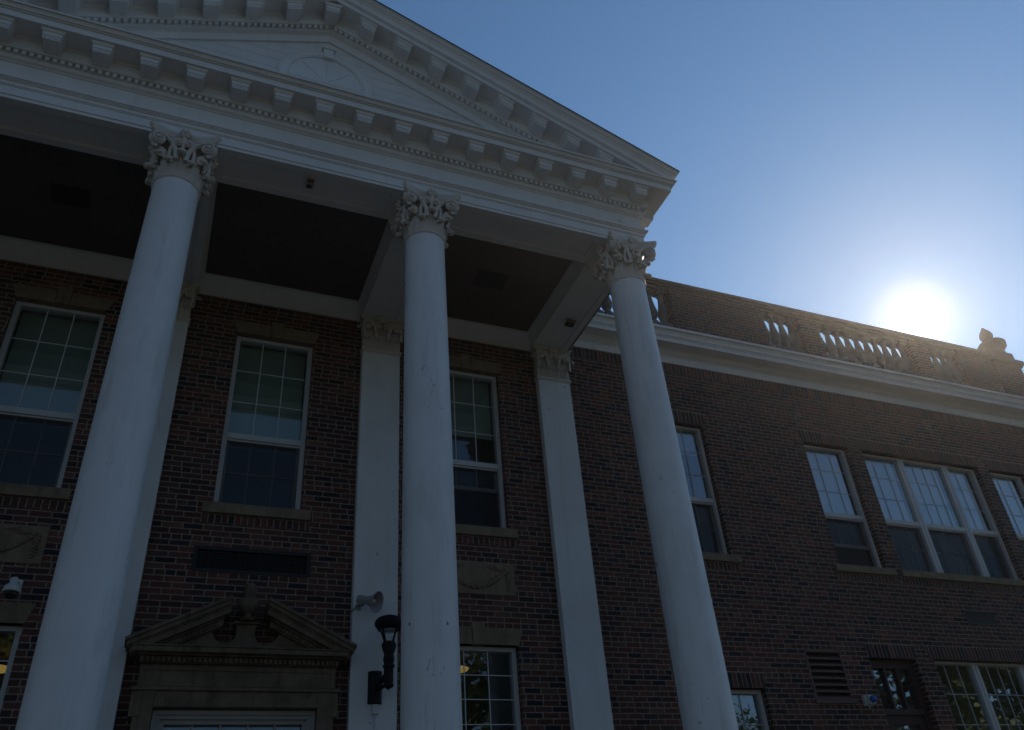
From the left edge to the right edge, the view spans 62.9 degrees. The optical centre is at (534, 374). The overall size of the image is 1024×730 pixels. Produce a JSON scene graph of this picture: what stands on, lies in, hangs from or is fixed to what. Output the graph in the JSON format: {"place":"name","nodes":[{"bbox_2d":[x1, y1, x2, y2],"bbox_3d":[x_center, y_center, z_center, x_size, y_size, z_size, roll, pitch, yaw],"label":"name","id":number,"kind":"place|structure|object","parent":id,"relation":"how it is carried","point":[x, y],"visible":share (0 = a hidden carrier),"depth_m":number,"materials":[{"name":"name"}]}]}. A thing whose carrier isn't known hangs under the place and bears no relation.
{"place":"outdoors","nodes":[
{"label":"outdoors","id":0,"kind":"place"},
{"bbox_2d":[377,0,1023,372],"label":"sky","id":1,"kind":"structure","parent":0,"point":[860,161],"materials":[{"name":"blue"}]},
{"label":"ground","id":2,"kind":"structure","parent":0,"visible":0},
{"bbox_2d":[0,259,1022,729],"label":"school building","id":3,"kind":"structure","parent":2,"relation":"on","point":[242,617],"depth_m":9.92,"materials":[{"name":"red brick"}]},
{"bbox_2d":[0,651,6,672],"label":"ceiling lamp","id":4,"kind":"object","parent":3,"relation":"hanging from","point":[3,668],"visible":0.62,"depth_m":9.70,"materials":[{"name":"yellow"}]},
{"bbox_2d":[1,577,23,598],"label":"security camera","id":5,"kind":"object","parent":3,"relation":"attached to","point":[12,588],"visible":1,"depth_m":8.01,"materials":[{"name":"white plastic"}]},
{"bbox_2d":[0,602,36,710],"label":"window","id":6,"kind":"structure","parent":3,"relation":"in","point":[10,612],"depth_m":8.13,"materials":[{"name":"white glass"}]},
{"bbox_2d":[0,283,115,510],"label":"window","id":7,"kind":"structure","parent":3,"relation":"in","point":[47,370],"depth_m":9.71,"materials":[{"name":"clear glass"}]},
{"bbox_2d":[124,582,356,729],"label":"doorway","id":8,"kind":"structure","parent":3,"relation":"in","point":[187,678],"depth_m":8.48,"materials":[{"name":"beige stone"}]},
{"bbox_2d":[200,319,319,529],"bbox_3d":[-3.348,0.574,10.447,1.196,2.925,0.306,9,-37,-21],"label":"window","id":9,"kind":"structure","parent":3,"relation":"in","point":[260,473],"depth_m":10.43,"materials":[{"name":"clear glass"}]},
{"bbox_2d":[0,0,738,729],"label":"portico","id":10,"kind":"structure","parent":3,"relation":"attached to","point":[164,158],"depth_m":9.71,"materials":[{"name":"white paint"}]},
{"bbox_2d":[306,178,313,188],"bbox_3d":[-2.575,-2.187,9.583,0.080,0.064,0.115,9,-37,-21],"label":"sensor box","id":11,"kind":"object","parent":10,"relation":"attached to","point":[309,183],"visible":1,"depth_m":9.56,"materials":[{"name":"grey plastic"}]},
{"bbox_2d":[349,591,383,613],"bbox_3d":[-1.915,2.551,9.299,0.444,0.233,0.236,-14,-35,12],"label":"horn speaker","id":12,"kind":"object","parent":10,"relation":"attached to","point":[374,602],"visible":1,"depth_m":9.31},
{"bbox_2d":[367,614,400,729],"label":"wall lamp","id":13,"kind":"object","parent":10,"relation":"attached to","point":[389,623],"visible":0.98,"depth_m":8.92,"materials":[{"name":"black metal"}]},
{"bbox_2d":[565,318,576,327],"bbox_3d":[0.503,-0.754,12.123,0.160,0.106,0.141,9,-37,-21],"label":"spotlight","id":14,"kind":"object","parent":10,"relation":"attached to","point":[571,323],"visible":1,"depth_m":12.07,"materials":[{"name":"black metal"}]},
{"bbox_2d":[460,654,468,672],"bbox_3d":[-1.057,3.904,11.333,0.320,0.239,0.320,9,-37,-21],"label":"ceiling lamp","id":15,"kind":"object","parent":3,"relation":"hanging from","point":[462,669],"visible":0.26,"depth_m":11.24,"materials":[{"name":"yellow"}]},
{"bbox_2d":[449,353,518,547],"bbox_3d":[-0.929,0.969,11.394,1.205,2.925,0.306,9,-37,-21],"label":"window","id":16,"kind":"structure","parent":3,"relation":"in","point":[478,486],"depth_m":11.32,"materials":[{"name":"white glass"}]},
{"bbox_2d":[459,621,522,729],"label":"window","id":17,"kind":"structure","parent":3,"relation":"in","point":[481,635],"depth_m":9.86,"materials":[{"name":"white glass"}]},
{"bbox_2d":[497,277,1023,729],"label":"brick wing","id":18,"kind":"structure","parent":2,"relation":"on","point":[836,576],"depth_m":13.65,"materials":[{"name":"brown brick"}]},
{"bbox_2d":[671,409,741,570],"bbox_3d":[2.345,1.743,12.945,1.215,2.690,0.326,9,-37,-21],"label":"window","id":19,"kind":"structure","parent":18,"relation":"in","point":[708,525],"depth_m":12.88,"materials":[{"name":"white glass"}]},
{"bbox_2d":[727,672,768,729],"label":"window","id":20,"kind":"structure","parent":18,"relation":"in","point":[743,680],"depth_m":11.32,"materials":[{"name":"white glass"}]},
{"bbox_2d":[795,429,896,582],"bbox_3d":[5.107,2.194,14.026,1.215,2.690,0.326,9,-37,-21],"label":"window","id":21,"kind":"structure","parent":18,"relation":"in","point":[856,552],"depth_m":14.07,"materials":[{"name":"white glass"}]},
{"bbox_2d":[861,695,876,708],"bbox_3d":[4.755,4.604,11.817,0.140,0.175,0.190,9,-37,-21],"label":"strobe alarm","id":22,"kind":"object","parent":18,"relation":"attached to","point":[869,700],"visible":1,"depth_m":11.80,"materials":[{"name":"white plastic"}]},
{"bbox_2d":[863,643,933,729],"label":"side door","id":23,"kind":"structure","parent":18,"relation":"in","point":[919,717],"depth_m":12.46,"materials":[{"name":"red paint"}]},
{"bbox_2d":[853,438,1023,592],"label":"window","id":24,"kind":"structure","parent":18,"relation":"in","point":[929,547],"depth_m":14.89,"materials":[{"name":"clear glass"}]},
{"bbox_2d":[924,645,1023,729],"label":"window","id":25,"kind":"structure","parent":18,"relation":"in","point":[975,654],"depth_m":13.12,"materials":[{"name":"white glass"}]},
{"bbox_2d":[977,328,1006,351],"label":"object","id":26,"kind":"object","parent":18,"relation":"on","point":[987,340],"visible":0.63,"depth_m":18.61,"materials":[{"name":"grey stone"}]},
{"bbox_2d":[980,458,1023,550],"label":"window","id":27,"kind":"structure","parent":18,"relation":"in","point":[1011,501],"depth_m":16.16,"materials":[{"name":"white glass"}]}
]}

